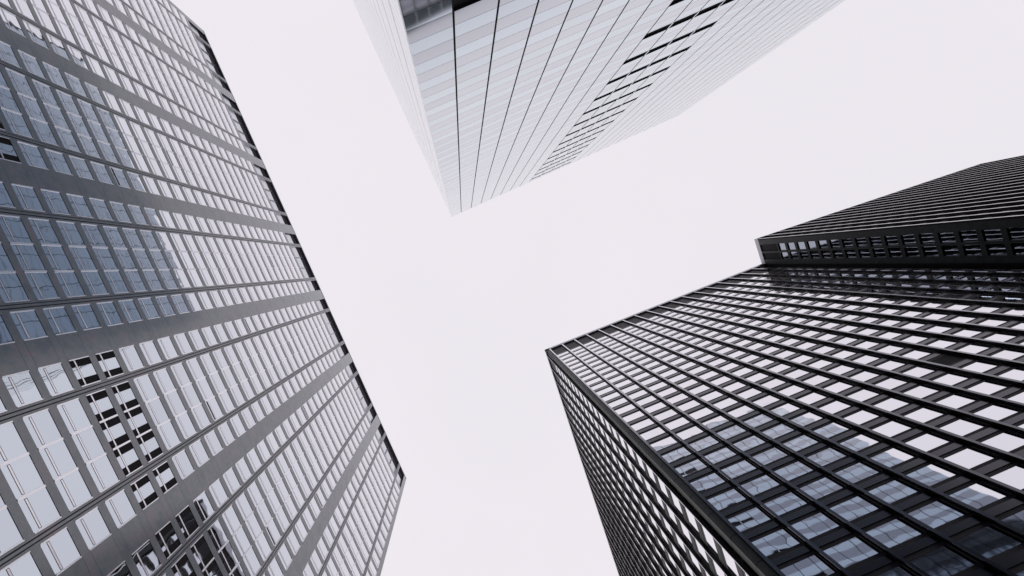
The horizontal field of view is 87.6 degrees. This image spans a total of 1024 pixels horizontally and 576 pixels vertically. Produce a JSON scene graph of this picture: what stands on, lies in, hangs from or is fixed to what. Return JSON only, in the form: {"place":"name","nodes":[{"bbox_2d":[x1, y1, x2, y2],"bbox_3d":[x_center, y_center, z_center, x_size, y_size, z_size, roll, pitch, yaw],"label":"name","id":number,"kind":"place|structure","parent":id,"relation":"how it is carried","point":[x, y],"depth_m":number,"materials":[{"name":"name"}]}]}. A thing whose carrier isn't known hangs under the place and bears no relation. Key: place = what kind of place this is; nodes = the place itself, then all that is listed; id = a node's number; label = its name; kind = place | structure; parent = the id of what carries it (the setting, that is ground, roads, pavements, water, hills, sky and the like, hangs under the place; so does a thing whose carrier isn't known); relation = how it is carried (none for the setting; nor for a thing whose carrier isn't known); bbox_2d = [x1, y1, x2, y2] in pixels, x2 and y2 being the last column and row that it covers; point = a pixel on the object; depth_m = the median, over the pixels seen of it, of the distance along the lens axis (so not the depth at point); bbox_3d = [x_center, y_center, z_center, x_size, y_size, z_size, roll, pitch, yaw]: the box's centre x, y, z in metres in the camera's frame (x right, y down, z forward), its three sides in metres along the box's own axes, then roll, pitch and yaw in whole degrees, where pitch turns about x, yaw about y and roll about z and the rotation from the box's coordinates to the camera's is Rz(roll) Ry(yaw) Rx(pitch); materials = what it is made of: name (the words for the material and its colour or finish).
{"place":"outdoors","nodes":[
{"label":"outdoors","id":0,"kind":"place"},
{"bbox_2d":[0,0,405,575],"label":"office tower","id":1,"kind":"structure","parent":0,"point":[183,391],"depth_m":69.74,"materials":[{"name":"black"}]},
{"bbox_2d":[0,136,21,163],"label":"window","id":2,"kind":"structure","parent":1,"relation":"in","point":[7,152],"depth_m":54.33,"materials":[{"name":"blue"}]},
{"bbox_2d":[0,85,21,113],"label":"window","id":3,"kind":"structure","parent":1,"relation":"in","point":[7,101],"depth_m":57.44,"materials":[{"name":"blue glass"}]},
{"bbox_2d":[0,506,24,555],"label":"window","id":4,"kind":"structure","parent":1,"relation":"in","point":[10,536],"depth_m":38.80,"materials":[{"name":"white glass"}]},
{"bbox_2d":[0,7,24,36],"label":"window","id":5,"kind":"structure","parent":1,"relation":"in","point":[10,20],"depth_m":63.49,"materials":[{"name":"white glass"}]},
{"bbox_2d":[0,421,28,465],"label":"window","id":6,"kind":"structure","parent":1,"relation":"in","point":[12,447],"depth_m":41.73,"materials":[{"name":"white glass"}]},
{"bbox_2d":[0,272,29,302],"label":"window","id":7,"kind":"structure","parent":1,"relation":"in","point":[11,289],"depth_m":47.83,"materials":[{"name":"blue glass"}]},
{"bbox_2d":[0,214,32,243],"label":"window","id":8,"kind":"structure","parent":1,"relation":"in","point":[13,227],"depth_m":50.91,"materials":[{"name":"blue"}]},
{"bbox_2d":[0,107,33,138],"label":"window","id":9,"kind":"structure","parent":1,"relation":"in","point":[15,120],"depth_m":57.22,"materials":[{"name":"blue glass"}]},
{"bbox_2d":[5,67,35,98],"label":"window","id":10,"kind":"structure","parent":1,"relation":"in","point":[19,81],"depth_m":60.46,"materials":[{"name":"blue glass"}]},
{"bbox_2d":[0,551,41,575],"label":"window","id":11,"kind":"structure","parent":1,"relation":"in","point":[25,565],"depth_m":38.75,"materials":[{"name":"white glass"}]},
{"bbox_2d":[0,453,44,499],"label":"window","id":12,"kind":"structure","parent":1,"relation":"in","point":[21,474],"depth_m":41.49,"materials":[{"name":"white glass"}]},
{"bbox_2d":[2,370,42,407],"bbox_3d":[-40.990,8.430,44.714,0.140,2.720,2.792,-23,-86,-4],"label":"window","id":13,"kind":"structure","parent":1,"relation":"in","point":[21,386],"depth_m":44.66,"materials":[{"name":"white glass"}]},
{"bbox_2d":[11,183,44,211],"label":"window","id":14,"kind":"structure","parent":1,"relation":"in","point":[26,195],"depth_m":54.26,"materials":[{"name":"blue"}]},
{"bbox_2d":[9,309,47,340],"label":"window","id":15,"kind":"structure","parent":1,"relation":"in","point":[27,322],"depth_m":47.89,"materials":[{"name":"blue glass"}]},
{"bbox_2d":[10,243,46,270],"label":"window","id":16,"kind":"structure","parent":1,"relation":"in","point":[27,255],"depth_m":51.08,"materials":[{"name":"blue"}]},
{"bbox_2d":[17,49,44,78],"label":"window","id":17,"kind":"structure","parent":1,"relation":"in","point":[32,66],"depth_m":63.83,"materials":[{"name":"blue glass"}]},
{"bbox_2d":[17,92,47,122],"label":"window","id":18,"kind":"structure","parent":1,"relation":"in","point":[30,104],"depth_m":60.67,"materials":[{"name":"blue glass"}]},
{"bbox_2d":[17,141,48,169],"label":"window","id":19,"kind":"structure","parent":1,"relation":"in","point":[31,153],"depth_m":57.50,"materials":[{"name":"blue"}]},
{"bbox_2d":[17,485,61,533],"bbox_3d":[-36.958,17.322,41.767,0.140,2.720,2.904,-23,-86,-4],"label":"window","id":20,"kind":"structure","parent":1,"relation":"in","point":[38,507],"depth_m":41.70,"materials":[{"name":"white glass"}]},
{"bbox_2d":[24,271,59,299],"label":"window","id":21,"kind":"structure","parent":1,"relation":"in","point":[40,282],"depth_m":51.29,"materials":[{"name":"blue glass"}]},
{"bbox_2d":[22,408,62,448],"bbox_3d":[-39.550,11.831,44.991,0.140,2.720,2.904,-23,-86,-4],"label":"window","id":22,"kind":"structure","parent":1,"relation":"in","point":[41,425],"depth_m":44.94,"materials":[{"name":"white glass"}]},
{"bbox_2d":[29,117,58,145],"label":"window","id":23,"kind":"structure","parent":1,"relation":"in","point":[42,129],"depth_m":60.89,"materials":[{"name":"blue glass"}]},
{"bbox_2d":[28,217,60,244],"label":"window","id":24,"kind":"structure","parent":1,"relation":"in","point":[42,228],"depth_m":54.53,"materials":[{"name":"blue"}]},
{"bbox_2d":[32,79,58,107],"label":"window","id":25,"kind":"structure","parent":1,"relation":"in","point":[45,93],"depth_m":64.11,"materials":[{"name":"blue glass"}]},
{"bbox_2d":[37,362,73,395],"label":"window","id":26,"kind":"structure","parent":1,"relation":"in","point":[54,376],"depth_m":48.32,"materials":[{"name":"white glass"}]},
{"bbox_2d":[40,188,70,214],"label":"window","id":27,"kind":"structure","parent":1,"relation":"in","point":[54,200],"depth_m":57.92,"materials":[{"name":"blue"}]},
{"bbox_2d":[43,102,70,130],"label":"window","id":28,"kind":"structure","parent":1,"relation":"in","point":[55,113],"depth_m":64.35,"materials":[{"name":"blue glass"}]},
{"bbox_2d":[41,244,73,270],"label":"window","id":29,"kind":"structure","parent":1,"relation":"in","point":[55,254],"depth_m":54.76,"materials":[{"name":"blue"}]},
{"bbox_2d":[38,439,77,480],"bbox_3d":[-38.421,14.497,45.208,0.140,2.720,2.904,-23,-86,-4],"label":"window","id":30,"kind":"structure","parent":1,"relation":"in","point":[56,456],"depth_m":45.15,"materials":[{"name":"white glass"}]},
{"bbox_2d":[44,148,71,174],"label":"window","id":31,"kind":"structure","parent":1,"relation":"in","point":[57,160],"depth_m":61.16,"materials":[{"name":"blue"}]},
{"bbox_2d":[42,306,76,334],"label":"window","id":32,"kind":"structure","parent":1,"relation":"in","point":[58,318],"depth_m":51.60,"materials":[{"name":"blue glass"}]},
{"bbox_2d":[40,527,81,575],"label":"window","id":33,"kind":"structure","parent":1,"relation":"in","point":[60,550],"depth_m":41.98,"materials":[{"name":"white glass"}]},
{"bbox_2d":[54,125,80,152],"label":"window","id":34,"kind":"structure","parent":1,"relation":"in","point":[65,135],"depth_m":64.56,"materials":[{"name":"blue"}]},
{"bbox_2d":[54,271,85,297],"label":"window","id":35,"kind":"structure","parent":1,"relation":"in","point":[68,280],"depth_m":54.96,"materials":[{"name":"blue glass"}]},
{"bbox_2d":[56,220,84,245],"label":"window","id":36,"kind":"structure","parent":1,"relation":"in","point":[69,231],"depth_m":58.17,"materials":[{"name":"blue"}]},
{"bbox_2d":[54,468,92,511],"bbox_3d":[-37.292,17.165,45.426,0.140,2.720,2.904,-23,-86,-4],"label":"window","id":37,"kind":"structure","parent":1,"relation":"in","point":[72,487],"depth_m":45.37,"materials":[{"name":"white glass"}]},
{"bbox_2d":[56,398,91,434],"bbox_3d":[-39.884,11.674,48.650,0.140,2.720,2.904,-23,-86,-4],"label":"window","id":38,"kind":"structure","parent":1,"relation":"in","point":[72,412],"depth_m":48.61,"materials":[{"name":"white glass"}]},
{"bbox_2d":[66,193,93,217],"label":"window","id":39,"kind":"structure","parent":1,"relation":"in","point":[78,203],"depth_m":61.58,"materials":[{"name":"blue"}]},
{"bbox_2d":[68,246,96,270],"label":"window","id":40,"kind":"structure","parent":1,"relation":"in","point":[81,255],"depth_m":58.42,"materials":[{"name":"blue"}]},
{"bbox_2d":[68,356,100,386],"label":"window","id":41,"kind":"structure","parent":1,"relation":"in","point":[83,369],"depth_m":51.98,"materials":[{"name":"white glass"}]},
{"bbox_2d":[71,303,101,330],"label":"window","id":42,"kind":"structure","parent":1,"relation":"in","point":[84,313],"depth_m":55.25,"materials":[{"name":"blue glass"}]},
{"bbox_2d":[71,426,105,463],"bbox_3d":[-38.755,14.340,48.868,0.140,2.720,2.904,-23,-86,-4],"label":"window","id":43,"kind":"structure","parent":1,"relation":"in","point":[87,442],"depth_m":48.82,"materials":[{"name":"white glass"}]},
{"bbox_2d":[75,506,110,550],"bbox_3d":[-35.852,20.565,45.703,0.140,2.720,2.792,-23,-86,-4],"label":"window","id":44,"kind":"structure","parent":1,"relation":"in","point":[92,527],"depth_m":45.64,"materials":[{"name":"white glass"}]},
{"bbox_2d":[80,223,107,247],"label":"window","id":45,"kind":"structure","parent":1,"relation":"in","point":[92,232],"depth_m":61.85,"materials":[{"name":"blue"}]},
{"bbox_2d":[80,270,108,295],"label":"window","id":46,"kind":"structure","parent":1,"relation":"in","point":[92,278],"depth_m":58.66,"materials":[{"name":"blue glass"}]},
{"bbox_2d":[85,389,117,422],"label":"window","id":47,"kind":"structure","parent":1,"relation":"in","point":[100,403],"depth_m":52.26,"materials":[{"name":"white glass"}]},
{"bbox_2d":[86,454,119,492],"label":"window","id":48,"kind":"structure","parent":1,"relation":"in","point":[101,470],"depth_m":49.05,"materials":[{"name":"white glass"}]},
{"bbox_2d":[92,247,118,269],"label":"window","id":49,"kind":"structure","parent":1,"relation":"in","point":[103,255],"depth_m":62.08,"materials":[{"name":"blue glass"}]},
{"bbox_2d":[95,350,123,378],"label":"window","id":50,"kind":"structure","parent":1,"relation":"in","point":[107,360],"depth_m":55.63,"materials":[{"name":"white glass"}]},
{"bbox_2d":[96,301,123,326],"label":"window","id":51,"kind":"structure","parent":1,"relation":"in","point":[108,311],"depth_m":58.90,"materials":[{"name":"blue glass"}]},
{"bbox_2d":[99,415,130,449],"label":"window","id":52,"kind":"structure","parent":1,"relation":"in","point":[112,427],"depth_m":52.48,"materials":[{"name":"white"}]},
{"bbox_2d":[103,270,129,293],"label":"window","id":53,"kind":"structure","parent":1,"relation":"in","point":[116,282],"depth_m":62.30,"materials":[{"name":"blue glass"}]},
{"bbox_2d":[105,489,136,528],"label":"window","id":54,"kind":"structure","parent":1,"relation":"in","point":[119,506],"depth_m":49.32,"materials":[{"name":"white glass"}]},
{"bbox_2d":[111,381,138,411],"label":"window","id":55,"kind":"structure","parent":1,"relation":"in","point":[123,392],"depth_m":55.92,"materials":[{"name":"white glass"}]},
{"bbox_2d":[113,441,142,476],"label":"window","id":56,"kind":"structure","parent":1,"relation":"in","point":[125,454],"depth_m":52.71,"materials":[{"name":"white glass"}]},
{"bbox_2d":[118,299,142,322],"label":"window","id":57,"kind":"structure","parent":1,"relation":"in","point":[131,313],"depth_m":62.58,"materials":[{"name":"blue glass"}]},
{"bbox_2d":[118,345,143,371],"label":"window","id":58,"kind":"structure","parent":1,"relation":"in","point":[129,354],"depth_m":59.29,"materials":[{"name":"white glass"}]},
{"bbox_2d":[123,405,151,436],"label":"window","id":59,"kind":"structure","parent":1,"relation":"in","point":[135,417],"depth_m":56.15,"materials":[{"name":"white glass"}]},
{"bbox_2d":[130,474,158,509],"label":"window","id":60,"kind":"structure","parent":1,"relation":"in","point":[142,488],"depth_m":52.99,"materials":[{"name":"white glass"}]},
{"bbox_2d":[133,374,158,402],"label":"window","id":61,"kind":"structure","parent":1,"relation":"in","point":[147,391],"depth_m":59.60,"materials":[{"name":"white glass"}]},
{"bbox_2d":[131,539,161,575],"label":"window","id":62,"kind":"structure","parent":1,"relation":"in","point":[145,558],"depth_m":49.75,"materials":[{"name":"black glass"}]},
{"bbox_2d":[136,430,162,462],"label":"window","id":63,"kind":"structure","parent":1,"relation":"in","point":[147,441],"depth_m":56.35,"materials":[{"name":"white glass"}]},
{"bbox_2d":[139,340,161,364],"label":"window","id":64,"kind":"structure","parent":1,"relation":"in","point":[148,348],"depth_m":62.98,"materials":[{"name":"white glass"}]},
{"bbox_2d":[145,397,169,426],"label":"window","id":65,"kind":"structure","parent":1,"relation":"in","point":[155,407],"depth_m":59.82,"materials":[{"name":"white glass"}]},
{"bbox_2d":[153,368,175,394],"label":"window","id":66,"kind":"structure","parent":1,"relation":"in","point":[163,379],"depth_m":63.26,"materials":[{"name":"white glass"}]},
{"bbox_2d":[152,461,177,493],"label":"window","id":67,"kind":"structure","parent":1,"relation":"in","point":[163,474],"depth_m":56.63,"materials":[{"name":"white glass"}]},
{"bbox_2d":[154,521,181,558],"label":"window","id":68,"kind":"structure","parent":1,"relation":"in","point":[166,537],"depth_m":53.37,"materials":[{"name":"black glass"}]},
{"bbox_2d":[157,420,180,449],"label":"window","id":69,"kind":"structure","parent":1,"relation":"in","point":[166,430],"depth_m":60.01,"materials":[{"name":"white glass"}]},
{"bbox_2d":[164,390,186,416],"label":"window","id":70,"kind":"structure","parent":1,"relation":"in","point":[172,398],"depth_m":63.49,"materials":[{"name":"white glass"}]},
{"bbox_2d":[171,449,194,479],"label":"window","id":71,"kind":"structure","parent":1,"relation":"in","point":[181,461],"depth_m":60.30,"materials":[{"name":"white glass"}]},
{"bbox_2d":[171,552,195,575],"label":"window","id":72,"kind":"structure","parent":1,"relation":"in","point":[182,567],"depth_m":53.93,"materials":[{"name":"black glass"}]},
{"bbox_2d":[174,411,196,439],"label":"window","id":73,"kind":"structure","parent":1,"relation":"in","point":[183,420],"depth_m":63.69,"materials":[{"name":"white glass"}]},
{"bbox_2d":[175,505,198,539],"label":"window","id":74,"kind":"structure","parent":1,"relation":"in","point":[185,518],"depth_m":57.06,"materials":[{"name":"black glass"}]},
{"bbox_2d":[188,439,209,466],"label":"window","id":75,"kind":"structure","parent":1,"relation":"in","point":[197,449],"depth_m":63.95,"materials":[{"name":"white glass"}]},
{"bbox_2d":[190,535,213,570],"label":"window","id":76,"kind":"structure","parent":1,"relation":"in","point":[200,549],"depth_m":57.31,"materials":[{"name":"black glass"}]},
{"bbox_2d":[193,491,214,522],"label":"window","id":77,"kind":"structure","parent":1,"relation":"in","point":[202,504],"depth_m":60.73,"materials":[{"name":"white glass"}]},
{"bbox_2d":[207,519,228,552],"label":"window","id":78,"kind":"structure","parent":1,"relation":"in","point":[215,531],"depth_m":60.98,"materials":[{"name":"white glass"}]},
{"bbox_2d":[218,541,238,574],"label":"window","id":79,"kind":"structure","parent":1,"relation":"in","point":[227,555],"depth_m":61.22,"materials":[{"name":"black"}]},
{"bbox_2d":[222,505,241,535],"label":"window","id":80,"kind":"structure","parent":1,"relation":"in","point":[229,516],"depth_m":64.65,"materials":[{"name":"white glass"}]},
{"bbox_2d":[232,526,251,557],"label":"window","id":81,"kind":"structure","parent":1,"relation":"in","point":[240,538],"depth_m":64.85,"materials":[{"name":"white glass"}]},
{"bbox_2d":[170,0,1023,575],"label":"sky","id":82,"kind":"structure","parent":0,"point":[446,323],"materials":[{"name":"white"}]},
{"bbox_2d":[353,0,844,216],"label":"glass tower","id":83,"kind":"structure","parent":0,"point":[495,98],"depth_m":67.63,"materials":[{"name":"white glass"}]},
{"bbox_2d":[545,155,1023,575],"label":"office tower","id":84,"kind":"structure","parent":0,"point":[839,393],"depth_m":68.46,"materials":[{"name":"black paint"}]},
{"bbox_2d":[690,472,726,491],"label":"window","id":85,"kind":"structure","parent":84,"relation":"in","point":[714,479],"depth_m":54.90,"materials":[{"name":"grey glass"}]},
{"bbox_2d":[708,488,747,510],"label":"window","id":86,"kind":"structure","parent":84,"relation":"in","point":[733,496],"depth_m":50.91,"materials":[{"name":"grey glass"}]},
{"bbox_2d":[722,459,757,477],"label":"window","id":87,"kind":"structure","parent":84,"relation":"in","point":[742,467],"depth_m":55.15,"materials":[{"name":"grey glass"}]},
{"bbox_2d":[728,506,771,531],"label":"window","id":88,"kind":"structure","parent":84,"relation":"in","point":[755,516],"depth_m":46.93,"materials":[{"name":"grey glass"}]},
{"bbox_2d":[741,474,781,495],"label":"window","id":89,"kind":"structure","parent":84,"relation":"in","point":[766,482],"depth_m":51.17,"materials":[{"name":"grey glass"}]},
{"bbox_2d":[753,446,789,464],"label":"window","id":90,"kind":"structure","parent":84,"relation":"in","point":[775,453],"depth_m":55.40,"materials":[{"name":"grey glass"}]},
{"bbox_2d":[752,528,801,556],"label":"window","id":91,"kind":"structure","parent":84,"relation":"in","point":[778,541],"depth_m":42.94,"materials":[{"name":"grey glass"}]},
{"bbox_2d":[764,491,808,515],"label":"window","id":92,"kind":"structure","parent":84,"relation":"in","point":[792,500],"depth_m":47.18,"materials":[{"name":"grey glass"}]},
{"bbox_2d":[774,460,815,480],"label":"window","id":93,"kind":"structure","parent":84,"relation":"in","point":[798,468],"depth_m":51.43,"materials":[{"name":"grey glass"}]},
{"bbox_2d":[784,434,821,450],"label":"window","id":94,"kind":"structure","parent":84,"relation":"in","point":[806,440],"depth_m":55.64,"materials":[{"name":"grey glass"}]},
{"bbox_2d":[781,554,836,575],"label":"window","id":95,"kind":"structure","parent":84,"relation":"in","point":[814,565],"depth_m":39.25,"materials":[{"name":"grey glass"}]},
{"bbox_2d":[791,511,841,538],"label":"window","id":96,"kind":"structure","parent":84,"relation":"in","point":[819,523],"depth_m":43.20,"materials":[{"name":"grey glass"}]},
{"bbox_2d":[800,476,845,498],"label":"window","id":97,"kind":"structure","parent":84,"relation":"in","point":[827,485],"depth_m":47.42,"materials":[{"name":"clear glass"}]},
{"bbox_2d":[807,446,848,465],"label":"window","id":98,"kind":"structure","parent":84,"relation":"in","point":[831,454],"depth_m":51.67,"materials":[{"name":"clear glass"}]},
{"bbox_2d":[814,421,851,437],"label":"window","id":99,"kind":"structure","parent":84,"relation":"in","point":[832,429],"depth_m":55.90,"materials":[{"name":"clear glass"}]},
{"bbox_2d":[824,535,881,567],"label":"window","id":100,"kind":"structure","parent":84,"relation":"in","point":[849,552],"depth_m":39.22,"materials":[{"name":"clear glass"}]},
{"bbox_2d":[830,495,881,520],"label":"window","id":101,"kind":"structure","parent":84,"relation":"in","point":[858,506],"depth_m":43.44,"materials":[{"name":"clear glass"}]},
{"bbox_2d":[836,461,882,482],"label":"window","id":102,"kind":"structure","parent":84,"relation":"in","point":[859,471],"depth_m":47.68,"materials":[{"name":"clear glass"}]},
{"bbox_2d":[840,433,881,450],"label":"window","id":103,"kind":"structure","parent":84,"relation":"in","point":[864,440],"depth_m":51.91,"materials":[{"name":"grey glass"}]},
{"bbox_2d":[872,419,914,436],"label":"window","id":104,"kind":"structure","parent":84,"relation":"in","point":[892,428],"depth_m":52.16,"materials":[{"name":"white glass"}]},
{"bbox_2d":[871,446,917,466],"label":"window","id":105,"kind":"structure","parent":84,"relation":"in","point":[894,456],"depth_m":47.93,"materials":[{"name":"grey glass"}]},
{"bbox_2d":[868,478,921,503],"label":"window","id":106,"kind":"structure","parent":84,"relation":"in","point":[897,489],"depth_m":43.69,"materials":[{"name":"grey glass"}]},
{"bbox_2d":[866,517,924,547],"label":"window","id":107,"kind":"structure","parent":84,"relation":"in","point":[892,533],"depth_m":39.47,"materials":[{"name":"grey glass"}]},
{"bbox_2d":[905,406,946,422],"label":"window","id":108,"kind":"structure","parent":84,"relation":"in","point":[927,413],"depth_m":52.41,"materials":[{"name":"white glass"}]},
{"bbox_2d":[906,432,953,451],"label":"window","id":109,"kind":"structure","parent":84,"relation":"in","point":[931,440],"depth_m":48.19,"materials":[{"name":"white glass"}]},
{"bbox_2d":[907,462,960,485],"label":"window","id":110,"kind":"structure","parent":84,"relation":"in","point":[934,473],"depth_m":43.95,"materials":[{"name":"grey glass"}]},
{"bbox_2d":[908,499,968,527],"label":"window","id":111,"kind":"structure","parent":84,"relation":"in","point":[937,513],"depth_m":39.71,"materials":[{"name":"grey glass"}]},
{"bbox_2d":[910,544,978,575],"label":"window","id":112,"kind":"structure","parent":84,"relation":"in","point":[945,560],"depth_m":35.52,"materials":[{"name":"black glass"}]},
{"bbox_2d":[936,393,979,408],"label":"window","id":113,"kind":"structure","parent":84,"relation":"in","point":[957,400],"depth_m":52.66,"materials":[{"name":"white glass"}]},
{"bbox_2d":[940,417,988,435],"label":"window","id":114,"kind":"structure","parent":84,"relation":"in","point":[961,427],"depth_m":48.42,"materials":[{"name":"white glass"}]},
{"bbox_2d":[944,446,998,468],"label":"window","id":115,"kind":"structure","parent":84,"relation":"in","point":[970,457],"depth_m":44.20,"materials":[{"name":"white glass"}]},
{"bbox_2d":[949,481,1010,508],"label":"window","id":116,"kind":"structure","parent":84,"relation":"in","point":[980,494],"depth_m":39.96,"materials":[{"name":"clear glass"}]},
{"bbox_2d":[956,524,1023,558],"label":"window","id":117,"kind":"structure","parent":84,"relation":"in","point":[989,541],"depth_m":35.73,"materials":[{"name":"black glass"}]},
{"bbox_2d":[968,380,1011,394],"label":"window","id":118,"kind":"structure","parent":84,"relation":"in","point":[988,387],"depth_m":52.92,"materials":[{"name":"white glass"}]},
{"bbox_2d":[974,403,1023,420],"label":"window","id":119,"kind":"structure","parent":84,"relation":"in","point":[998,411],"depth_m":48.68,"materials":[{"name":"white glass"}]},
{"bbox_2d":[981,430,1023,451],"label":"window","id":120,"kind":"structure","parent":84,"relation":"in","point":[1007,441],"depth_m":44.57,"materials":[{"name":"white glass"}]},
{"bbox_2d":[990,464,1023,489],"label":"window","id":121,"kind":"structure","parent":84,"relation":"in","point":[1014,476],"depth_m":40.60,"materials":[{"name":"white glass"}]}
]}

